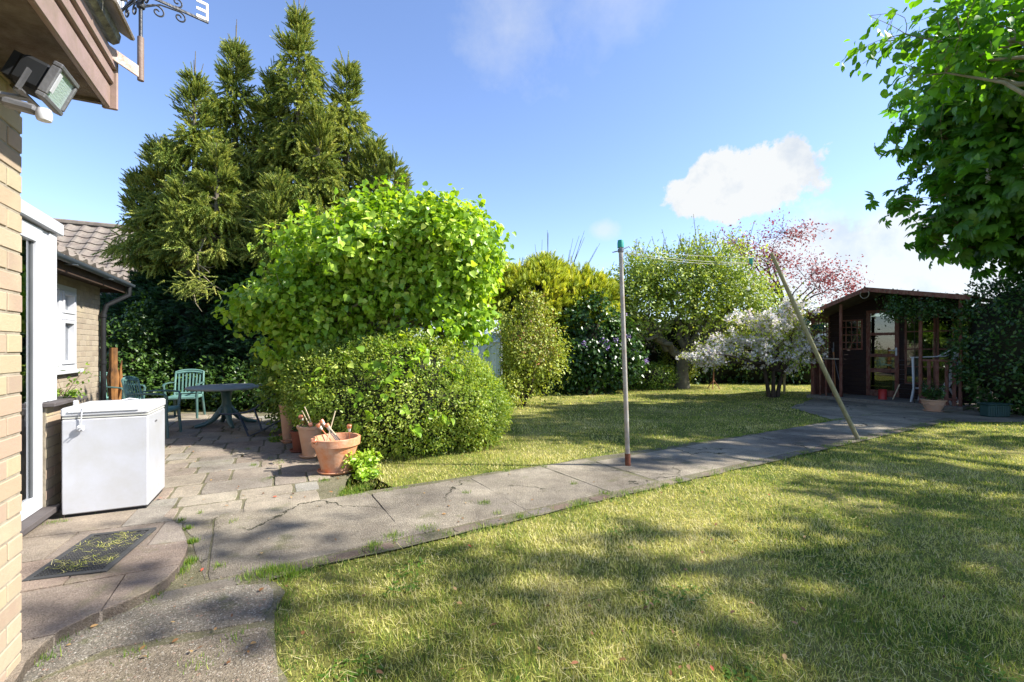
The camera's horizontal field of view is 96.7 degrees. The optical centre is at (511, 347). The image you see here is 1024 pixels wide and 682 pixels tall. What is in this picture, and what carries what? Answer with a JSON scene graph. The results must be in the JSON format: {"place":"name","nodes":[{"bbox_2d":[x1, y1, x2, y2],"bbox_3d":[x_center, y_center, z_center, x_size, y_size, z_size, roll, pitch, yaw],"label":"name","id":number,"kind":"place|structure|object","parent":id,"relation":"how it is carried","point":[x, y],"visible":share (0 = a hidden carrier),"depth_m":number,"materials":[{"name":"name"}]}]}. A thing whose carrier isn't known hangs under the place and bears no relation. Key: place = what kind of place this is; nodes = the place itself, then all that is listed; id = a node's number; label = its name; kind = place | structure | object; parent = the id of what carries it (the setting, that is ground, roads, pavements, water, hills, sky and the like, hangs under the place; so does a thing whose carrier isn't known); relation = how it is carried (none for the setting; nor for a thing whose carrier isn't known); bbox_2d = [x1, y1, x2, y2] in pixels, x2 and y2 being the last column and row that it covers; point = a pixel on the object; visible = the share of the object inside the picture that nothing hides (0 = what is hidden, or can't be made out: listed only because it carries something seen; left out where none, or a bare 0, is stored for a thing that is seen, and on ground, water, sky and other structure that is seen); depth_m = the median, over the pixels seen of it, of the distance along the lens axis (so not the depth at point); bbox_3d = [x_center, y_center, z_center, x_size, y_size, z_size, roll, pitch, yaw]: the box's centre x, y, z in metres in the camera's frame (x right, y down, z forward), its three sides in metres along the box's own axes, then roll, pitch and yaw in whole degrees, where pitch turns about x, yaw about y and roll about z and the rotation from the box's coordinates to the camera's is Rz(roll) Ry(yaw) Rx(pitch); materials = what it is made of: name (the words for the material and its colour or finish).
{"place":"outdoors","nodes":[
{"label":"outdoors","id":0,"kind":"place"},
{"bbox_2d":[4,505,187,681],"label":"terrace","id":1,"kind":"structure","parent":0,"point":[53,610],"depth_m":2.53,"materials":[{"name":"stone"}]},
{"bbox_2d":[22,527,156,581],"bbox_3d":[-2.599,1.272,2.869,0.411,0.040,0.660,0,0,-18],"label":"door mat","id":2,"kind":"object","parent":1,"relation":"on","point":[96,553],"depth_m":2.81,"materials":[{"name":"black rubber"}]},
{"bbox_2d":[46,413,330,526],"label":"patio","id":3,"kind":"structure","parent":0,"point":[215,459],"depth_m":4.92,"materials":[{"name":"stone"}]},
{"bbox_2d":[61,398,165,517],"bbox_3d":[-3.381,0.889,3.890,0.574,0.899,0.616,0,0,-26],"label":"chest freezer","id":4,"kind":"object","parent":3,"relation":"on","point":[113,455],"visible":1,"depth_m":3.69,"materials":[{"name":"white metal"}]},
{"bbox_2d":[106,372,145,399],"bbox_3d":[-6.981,0.881,8.047,0.632,0.922,0.624,0,0,-6],"label":"garden chair","id":5,"kind":"object","parent":3,"relation":"on","point":[123,395],"visible":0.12,"depth_m":8.01,"materials":[{"name":"green plastic"}]},
{"bbox_2d":[121,376,181,437],"bbox_3d":[-5.450,0.881,6.880,0.632,0.922,0.624,0,0,-19],"label":"garden chair","id":6,"kind":"object","parent":3,"relation":"on","point":[127,391],"visible":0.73,"depth_m":6.84,"materials":[{"name":"green plastic"}]},
{"bbox_2d":[162,369,205,418],"bbox_3d":[-6.291,0.881,8.779,0.624,0.922,0.632,0,0,-20],"label":"garden chair","id":7,"kind":"object","parent":3,"relation":"on","point":[187,395],"visible":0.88,"depth_m":8.94,"materials":[{"name":"green plastic"}]},
{"bbox_2d":[184,383,261,428],"bbox_3d":[-4.920,0.998,7.850,1.180,0.679,1.180,0,0,0],"label":"garden table","id":8,"kind":"object","parent":3,"relation":"on","point":[226,391],"visible":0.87,"depth_m":7.73,"materials":[{"name":"green plastic"}]},
{"bbox_2d":[219,393,280,436],"bbox_3d":[-4.094,1.025,7.100,1.261,0.730,0.530,0,0,0],"label":"folding lounger","id":9,"kind":"object","parent":3,"relation":"on","point":[244,425],"visible":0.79,"depth_m":6.84,"materials":[{"name":"metal"}]},
{"bbox_2d":[279,404,294,441],"bbox_3d":[-3.220,1.076,6.550,0.252,0.520,0.252,0,0,0],"label":"flower pot","id":10,"kind":"object","parent":3,"relation":"on","point":[286,434],"visible":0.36,"depth_m":6.47,"materials":[{"name":"ceramic"}]},
{"bbox_2d":[271,393,289,410],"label":"pot plant","id":11,"kind":"object","parent":10,"relation":"on","point":[279,401],"visible":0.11,"depth_m":6.52,"materials":[{"name":"green plant"}]},
{"bbox_2d":[282,439,291,443],"bbox_3d":[-3.151,1.319,6.406,0.170,0.034,0.170,0,0,0],"label":"pot saucer","id":12,"kind":"object","parent":3,"relation":"on","point":[284,441],"visible":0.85,"depth_m":6.35,"materials":[{"name":"ceramic"}]},
{"bbox_2d":[289,429,301,452],"bbox_3d":[-2.732,1.201,5.889,0.270,0.270,0.270,0,0,0],"label":"flower pot","id":13,"kind":"object","parent":3,"relation":"on","point":[296,444],"visible":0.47,"depth_m":5.79,"materials":[{"name":"ceramic"}]},
{"bbox_2d":[296,423,324,458],"bbox_3d":[-2.469,1.143,5.610,0.342,0.385,0.342,0,0,0],"label":"flower pot","id":14,"kind":"object","parent":3,"relation":"on","point":[306,434],"visible":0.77,"depth_m":5.49,"materials":[{"name":"ceramic"}]},
{"bbox_2d":[295,420,315,430],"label":"pot plant","id":15,"kind":"object","parent":14,"relation":"on","point":[305,425],"visible":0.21,"depth_m":5.60,"materials":[{"name":"green plant"}]},
{"bbox_2d":[311,432,360,475],"bbox_3d":[-1.903,1.150,4.934,0.502,0.372,0.502,0,0,0],"label":"flower pot","id":16,"kind":"object","parent":3,"relation":"on","point":[331,456],"visible":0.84,"depth_m":4.78,"materials":[{"name":"ceramic"}]},
{"bbox_2d":[316,423,331,440],"bbox_3d":[-2.034,0.940,4.960,0.202,0.259,0.050,0,0,-39],"label":"solar light","id":17,"kind":"object","parent":16,"relation":"on","point":[318,425],"visible":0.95,"depth_m":4.92,"materials":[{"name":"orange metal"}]},
{"bbox_2d":[319,419,336,440],"bbox_3d":[-2.022,0.927,5.038,0.210,0.285,0.050,0,0,-15],"label":"solar light","id":18,"kind":"object","parent":16,"relation":"on","point":[321,421],"visible":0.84,"depth_m":5.01,"materials":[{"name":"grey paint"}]},
{"bbox_2d":[324,423,337,439],"bbox_3d":[-1.921,0.936,4.897,0.182,0.266,0.049,0,0,-20],"label":"solar light","id":19,"kind":"object","parent":16,"relation":"on","point":[326,425],"visible":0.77,"depth_m":4.87,"materials":[{"name":"grey paint"}]},
{"bbox_2d":[326,411,335,440],"bbox_3d":[-1.953,0.874,4.892,0.116,0.388,0.015,0,0,-10],"label":"bamboo cane","id":20,"kind":"object","parent":16,"relation":"on","point":[331,426],"visible":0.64,"depth_m":4.89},
{"bbox_2d":[347,424,351,438],"bbox_3d":[-1.732,0.941,4.868,0.054,0.254,0.101,0,0,0],"label":"solar light","id":21,"kind":"object","parent":16,"relation":"on","point":[349,426],"visible":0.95,"depth_m":4.84,"materials":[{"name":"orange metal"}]},
{"bbox_2d":[183,509,243,578],"bbox_3d":[-2.134,1.357,3.280,0.792,0.030,1.304,0,0,0],"label":"concrete strip","id":22,"kind":"object","parent":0,"point":[202,529],"visible":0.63,"depth_m":3.25,"materials":[{"name":"grey concrete"}]},
{"bbox_2d":[20,0,1022,321],"label":"sky","id":23,"kind":"structure","parent":0,"point":[607,121],"materials":[{"name":"blue"}]},
{"bbox_2d":[195,412,956,585],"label":"path","id":24,"kind":"structure","parent":0,"point":[303,531],"depth_m":4.00,"materials":[{"name":"concrete"}]},
{"bbox_2d":[34,414,944,674],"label":"joint weeds","id":25,"kind":"object","parent":24,"relation":"on","point":[275,570],"visible":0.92,"depth_m":3.15,"materials":[{"name":"green plant"}]},
{"bbox_2d":[612,240,630,465],"bbox_3d":[1.253,0.074,5.197,0.226,2.613,0.079,0,0,0],"label":"clothes post","id":26,"kind":"object","parent":24,"relation":"on","point":[620,246],"visible":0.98,"depth_m":5.17,"materials":[{"name":"grey metal"}]},
{"bbox_2d":[625,253,779,263],"bbox_3d":[2.613,-1.169,5.920,2.990,0.217,0.005,0,0,-28],"label":"clothes line","id":27,"kind":"object","parent":26,"relation":"attached to","point":[690,262],"visible":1,"depth_m":5.63,"materials":[{"name":"fabric"}]},
{"bbox_2d":[625,252,781,262],"bbox_3d":[2.613,-1.172,5.930,2.999,0.171,0.005,0,0,-28],"label":"clothes line","id":28,"kind":"object","parent":26,"relation":"attached to","point":[704,261],"visible":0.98,"depth_m":5.88,"materials":[{"name":"fabric"}]},
{"bbox_2d":[625,250,782,258],"bbox_3d":[2.612,-1.203,5.910,2.980,0.188,0.005,0,0,-28],"label":"clothes line","id":29,"kind":"object","parent":26,"relation":"attached to","point":[691,255],"visible":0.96,"depth_m":5.73,"materials":[{"name":"fabric"}]},
{"bbox_2d":[172,382,1023,681],"bbox_3d":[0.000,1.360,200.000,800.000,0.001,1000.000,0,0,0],"label":"ground","id":30,"kind":"structure","parent":0,"point":[604,518],"depth_m":2.80,"materials":[{"name":"green plant"}]},
{"bbox_2d":[0,0,135,681],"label":"brick house","id":31,"kind":"structure","parent":30,"relation":"on","point":[52,318],"depth_m":1.88,"materials":[{"name":"beige brick"}]},
{"bbox_2d":[20,219,41,520],"bbox_3d":[-3.179,0.160,2.544,0.075,2.160,2.180,0,0,-27],"label":"patio door","id":32,"kind":"structure","parent":31,"relation":"in","point":[31,275],"depth_m":3.42,"materials":[{"name":"white plastic"}]},
{"bbox_2d":[0,50,79,122],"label":"floodlight","id":33,"kind":"object","parent":31,"relation":"attached to","point":[55,86],"visible":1,"depth_m":1.50,"materials":[{"name":"black plastic"}]},
{"bbox_2d":[57,283,83,374],"bbox_3d":[-5.917,-0.245,5.874,0.150,1.190,1.540,0,0,-27],"label":"window","id":34,"kind":"structure","parent":31,"relation":"in","point":[66,296],"depth_m":6.26,"materials":[{"name":"white plastic"}]},
{"bbox_2d":[57,362,96,397],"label":"wall weed","id":35,"kind":"object","parent":31,"relation":"on","point":[73,394],"depth_m":3.92,"materials":[{"name":"green plant"}]},
{"bbox_2d":[110,0,208,81],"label":"weather vane","id":36,"kind":"object","parent":31,"relation":"attached to","point":[125,62],"visible":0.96,"depth_m":2.06,"materials":[{"name":"white paint"}]},
{"bbox_2d":[53,218,146,306],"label":"roof","id":37,"kind":"structure","parent":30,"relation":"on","point":[85,239],"depth_m":14.14,"materials":[{"name":"tile"}]},
{"bbox_2d":[106,348,122,399],"bbox_3d":[-6.888,0.706,7.906,0.242,1.411,0.188,0,0,0],"label":"rotten post","id":38,"kind":"object","parent":30,"relation":"on","point":[114,376],"visible":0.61,"depth_m":7.86,"materials":[{"name":"brown wood"}]},
{"bbox_2d":[106,290,198,408],"bbox_3d":[-7.926,0.201,9.808,2.365,2.886,1.580,0,0,0],"label":"border shrub","id":39,"kind":"object","parent":30,"relation":"on","point":[132,342],"visible":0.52,"depth_m":9.70,"materials":[{"name":"green plant"}]},
{"bbox_2d":[91,19,271,403],"bbox_3d":[-7.523,-3.465,11.008,3.813,9.659,3.588,0,0,0],"label":"spruce tree","id":40,"kind":"object","parent":30,"relation":"on","point":[181,208],"visible":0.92,"depth_m":10.15,"materials":[{"name":"green plant"}]},
{"bbox_2d":[157,231,222,309],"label":"dead branch","id":41,"kind":"object","parent":40,"relation":"attached to","point":[187,287],"visible":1,"depth_m":9.51,"materials":[{"name":"plant"}]},
{"bbox_2d":[153,576,240,601],"bbox_3d":[-1.744,1.353,2.529,0.411,0.031,0.105,0,0,-30],"label":"brick course","id":42,"kind":"object","parent":30,"relation":"on","point":[214,585],"visible":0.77,"depth_m":2.53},
{"bbox_2d":[31,412,391,681],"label":"paving bed","id":43,"kind":"object","parent":30,"relation":"on","point":[334,483],"visible":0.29,"depth_m":2.64,"materials":[{"name":"soil"}]},
{"bbox_2d":[22,584,278,681],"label":"concrete bay","id":44,"kind":"object","parent":43,"relation":"on","point":[148,620],"visible":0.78,"depth_m":2.05,"materials":[{"name":"grey concrete"}]},
{"bbox_2d":[181,353,275,411],"bbox_3d":[-4.856,0.832,9.887,4.717,1.520,1.462,0,0,0],"label":"border shrub","id":45,"kind":"object","parent":30,"relation":"on","point":[210,379],"visible":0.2,"depth_m":9.77,"materials":[{"name":"green plant"}]},
{"bbox_2d":[100,220,431,408],"bbox_3d":[-6.184,-0.741,11.039,9.344,5.064,2.454,0,0,0],"label":"conifer hedge","id":46,"kind":"object","parent":30,"relation":"on","point":[196,333],"visible":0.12,"depth_m":10.22,"materials":[{"name":"green plant"}]},
{"bbox_2d":[236,334,295,435],"bbox_3d":[-3.203,0.619,7.107,1.949,2.041,1.692,0,0,0],"label":"patio shrub","id":47,"kind":"object","parent":30,"relation":"on","point":[261,374],"visible":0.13,"depth_m":6.90,"materials":[{"name":"green plant"}]},
{"bbox_2d":[267,434,282,441],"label":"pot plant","id":48,"kind":"object","parent":30,"relation":"on","point":[274,439],"visible":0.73,"depth_m":6.52,"materials":[{"name":"green plant"}]},
{"bbox_2d":[230,0,422,284],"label":"spruce tree","id":49,"kind":"object","parent":30,"relation":"on","point":[299,157],"visible":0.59,"depth_m":10.87,"materials":[{"name":"green plant"}]},
{"bbox_2d":[341,447,382,471],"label":"pot plant","id":50,"kind":"object","parent":30,"relation":"on","point":[367,459],"visible":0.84,"depth_m":4.87,"materials":[{"name":"green plant"}]},
{"bbox_2d":[210,173,516,394],"bbox_3d":[-2.259,-0.637,7.096,4.653,4.023,3.150,0,0,0],"label":"lilac bush","id":51,"kind":"object","parent":30,"relation":"on","point":[427,257],"visible":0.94,"depth_m":6.44,"materials":[{"name":"green plant"}]},
{"bbox_2d":[352,466,383,481],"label":"pot plant","id":52,"kind":"object","parent":30,"relation":"on","point":[363,474],"visible":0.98,"depth_m":4.67,"materials":[{"name":"green plant"}]},
{"bbox_2d":[274,322,516,459],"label":"privet dome","id":53,"kind":"structure","parent":30,"relation":"on","point":[411,394],"depth_m":5.79,"materials":[{"name":"green plant"}]},
{"bbox_2d":[408,320,501,389],"bbox_3d":[-1.486,0.343,11.172,2.459,2.033,1.692,0,0,0],"label":"greenhouse","id":54,"kind":"object","parent":30,"relation":"on","point":[494,358],"visible":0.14,"depth_m":10.33,"materials":[{"name":"glass"}]},
{"bbox_2d":[485,282,574,409],"bbox_3d":[0.387,-0.033,10.483,2.370,3.088,1.787,0,0,-15],"label":"rose shrub","id":55,"kind":"object","parent":30,"relation":"on","point":[536,347],"visible":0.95,"depth_m":10.43,"materials":[{"name":"green plant"}]},
{"bbox_2d":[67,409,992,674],"bbox_3d":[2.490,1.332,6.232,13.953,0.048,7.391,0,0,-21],"label":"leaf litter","id":56,"kind":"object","parent":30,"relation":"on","point":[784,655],"visible":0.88,"depth_m":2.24,"materials":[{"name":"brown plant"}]},
{"bbox_2d":[487,250,626,392],"bbox_3d":[0.143,-0.458,14.200,6.988,5.356,3.124,0,0,0],"label":"golden conifer","id":57,"kind":"object","parent":30,"relation":"on","point":[562,284],"visible":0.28,"depth_m":13.43,"materials":[{"name":"yellow plant"}]},
{"bbox_2d":[535,231,597,267],"bbox_3d":[2.011,-1.450,16.500,2.356,5.620,0.140,0,0,0],"label":"bare sapling","id":58,"kind":"object","parent":30,"relation":"on","point":[570,250],"visible":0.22,"depth_m":16.50,"materials":[{"name":"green plant"}]},
{"bbox_2d":[540,288,650,394],"bbox_3d":[2.415,-0.110,13.469,3.458,3.250,1.805,0,0,-12],"label":"purple lilac","id":59,"kind":"object","parent":30,"relation":"on","point":[591,348],"visible":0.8,"depth_m":13.09,"materials":[{"name":"green plant"}]},
{"bbox_2d":[260,420,945,575],"bbox_3d":[3.223,1.356,5.551,11.159,0.040,0.092,0,0,-31],"label":"path edging","id":60,"kind":"object","parent":30,"relation":"on","point":[404,541],"visible":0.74,"depth_m":3.70,"materials":[{"name":"concrete"}]},
{"bbox_2d":[770,252,859,439],"bbox_3d":[4.335,0.018,6.491,1.581,2.676,0.062,0,0,-14],"label":"clothes prop","id":61,"kind":"object","parent":60,"relation":"on","point":[820,361],"visible":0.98,"depth_m":6.47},
{"bbox_2d":[584,348,645,390],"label":"border shrub","id":62,"kind":"object","parent":30,"relation":"on","point":[628,367],"visible":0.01,"depth_m":15.17,"materials":[{"name":"green plant"}]},
{"bbox_2d":[628,360,679,390],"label":"round bush","id":63,"kind":"object","parent":30,"relation":"on","point":[656,377],"visible":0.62,"depth_m":14.65,"materials":[{"name":"green plant"}]},
{"bbox_2d":[652,315,711,384],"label":"box bush","id":64,"kind":"object","parent":30,"relation":"on","point":[670,359],"visible":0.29,"depth_m":15.96,"materials":[{"name":"green plant"}]},
{"bbox_2d":[595,214,787,388],"bbox_3d":[5.411,-1.439,15.397,8.246,5.620,4.472,0,0,0],"label":"apple tree","id":65,"kind":"object","parent":30,"relation":"on","point":[692,283],"visible":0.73,"depth_m":14.70,"materials":[{"name":"green plant"}]},
{"bbox_2d":[708,364,719,388],"bbox_3d":[6.686,0.788,14.999,0.353,1.158,0.406,0,0,0],"label":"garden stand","id":66,"kind":"object","parent":30,"relation":"on","point":[713,381],"visible":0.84,"depth_m":14.98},
{"bbox_2d":[676,282,827,397],"bbox_3d":[6.464,-0.179,12.543,3.789,3.102,2.388,0,0,0],"label":"blossom tree","id":67,"kind":"object","parent":30,"relation":"on","point":[772,346],"visible":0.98,"depth_m":12.20,"materials":[{"name":"white plant"}]},
{"bbox_2d":[783,361,785,393],"bbox_3d":[7.950,0.835,13.270,0.110,1.053,0.070,0,0,0],"label":"tree stake","id":68,"kind":"object","parent":30,"relation":"on","point":[784,385],"visible":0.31,"depth_m":13.24,"materials":[{"name":"brown wood"}]},
{"bbox_2d":[702,208,873,311],"bbox_3d":[12.653,-2.363,20.259,8.041,7.447,3.917,0,0,0],"label":"red tree","id":69,"kind":"object","parent":30,"relation":"on","point":[817,273],"visible":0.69,"depth_m":20.33,"materials":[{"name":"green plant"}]},
{"bbox_2d":[629,308,957,384],"bbox_3d":[8.620,-0.078,17.424,25.753,3.820,2.630,0,0,0],"label":"boundary hedge","id":70,"kind":"object","parent":30,"relation":"on","point":[738,375],"visible":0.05,"depth_m":16.94,"materials":[{"name":"green plant"}]},
{"bbox_2d":[790,398,1023,421],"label":"apron","id":71,"kind":"object","parent":30,"relation":"on","point":[829,409],"visible":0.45,"depth_m":9.63,"materials":[{"name":"concrete"}]},
{"bbox_2d":[792,286,995,410],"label":"summerhouse","id":72,"kind":"structure","parent":71,"relation":"on","point":[864,369],"depth_m":12.07,"materials":[{"name":"brown wood"}]},
{"bbox_2d":[812,324,823,328],"bbox_3d":[8.235,-0.560,12.245,0.120,0.130,0.260,0,0,-32],"label":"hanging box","id":73,"kind":"object","parent":72,"relation":"attached to","point":[817,326],"visible":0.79,"depth_m":12.19,"materials":[{"name":"green plastic"}]},
{"bbox_2d":[833,342,835,387],"bbox_3d":[8.495,0.565,11.994,0.094,1.411,0.031,0,0,-13],"label":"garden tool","id":74,"kind":"object","parent":72,"relation":"on","point":[834,367],"visible":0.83,"depth_m":11.98,"materials":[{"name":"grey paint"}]},
{"bbox_2d":[843,319,862,349],"bbox_3d":[9.253,-0.350,12.402,0.042,0.820,0.520,0,0,-32],"label":"window","id":75,"kind":"structure","parent":72,"relation":"in","point":[857,320],"depth_m":12.35,"materials":[{"name":"brown wood"}]},
{"bbox_2d":[878,389,886,399],"bbox_3d":[9.142,1.150,11.230,0.174,0.240,0.174,0,0,0],"label":"red can","id":76,"kind":"object","parent":72,"relation":"on","point":[882,393],"visible":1,"depth_m":11.17,"materials":[{"name":"paint"}]},
{"bbox_2d":[866,309,899,397],"bbox_3d":[9.586,0.140,11.797,0.098,2.240,0.698,0,0,-32],"label":"door","id":77,"kind":"structure","parent":72,"relation":"in","point":[869,391],"depth_m":11.88,"materials":[{"name":"brown wood"}]},
{"bbox_2d":[891,358,918,394],"bbox_3d":[10.622,0.775,12.259,0.440,0.990,0.540,0,0,-32],"label":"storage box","id":78,"kind":"object","parent":72,"relation":"on","point":[909,371],"visible":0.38,"depth_m":12.05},
{"bbox_2d":[905,313,935,384],"bbox_3d":[10.011,0.035,11.172,0.042,1.730,0.590,0,0,-32],"label":"window","id":79,"kind":"structure","parent":72,"relation":"in","point":[934,320],"depth_m":11.05,"materials":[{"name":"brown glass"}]},
{"bbox_2d":[910,348,963,404],"bbox_3d":[9.803,0.606,10.499,0.530,1.350,0.847,0,0,-32],"label":"white chair","id":80,"kind":"object","parent":72,"relation":"on","point":[913,376],"visible":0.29,"depth_m":10.56,"materials":[{"name":"plastic"}]},
{"bbox_2d":[937,311,970,386],"bbox_3d":[10.330,0.035,10.652,0.042,1.730,0.590,0,0,-32],"label":"window","id":81,"kind":"structure","parent":72,"relation":"in","point":[938,330],"depth_m":10.85,"materials":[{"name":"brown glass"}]},
{"bbox_2d":[875,289,967,402],"bbox_3d":[9.242,-0.027,10.367,1.182,2.774,1.657,0,0,-34],"label":"climbing plant","id":82,"kind":"object","parent":71,"relation":"on","point":[898,312],"visible":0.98,"depth_m":10.36,"materials":[{"name":"green plant"}]},
{"bbox_2d":[920,398,947,411],"bbox_3d":[8.953,1.222,9.676,0.439,0.252,0.439,0,0,0],"label":"bowl planter","id":83,"kind":"object","parent":71,"relation":"on","point":[932,405],"visible":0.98,"depth_m":9.56,"materials":[{"name":"ceramic"}]},
{"bbox_2d":[919,382,947,399],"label":"pot plant","id":84,"kind":"object","parent":83,"relation":"on","point":[931,393],"visible":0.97,"depth_m":9.64,"materials":[{"name":"green plant"}]},
{"bbox_2d":[977,402,1012,416],"bbox_3d":[9.468,1.218,8.931,0.480,0.263,0.240,0,0,0],"label":"planter trough","id":85,"kind":"object","parent":71,"relation":"on","point":[993,409],"visible":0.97,"depth_m":8.83,"materials":[{"name":"teal plastic"}]},
{"bbox_2d":[833,0,1023,167],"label":"overhanging tree","id":86,"kind":"object","parent":30,"relation":"on","point":[959,56],"visible":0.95,"depth_m":7.38,"materials":[{"name":"green plant"}]},
{"bbox_2d":[864,26,1023,285],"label":"horse chestnut","id":87,"kind":"object","parent":30,"relation":"on","point":[977,216],"visible":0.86,"depth_m":9.16,"materials":[{"name":"green plant"}]},
{"bbox_2d":[941,264,1023,415],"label":"laurel hedge","id":88,"kind":"object","parent":30,"relation":"on","point":[993,345],"visible":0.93,"depth_m":9.20,"materials":[{"name":"green plant"}]}
]}

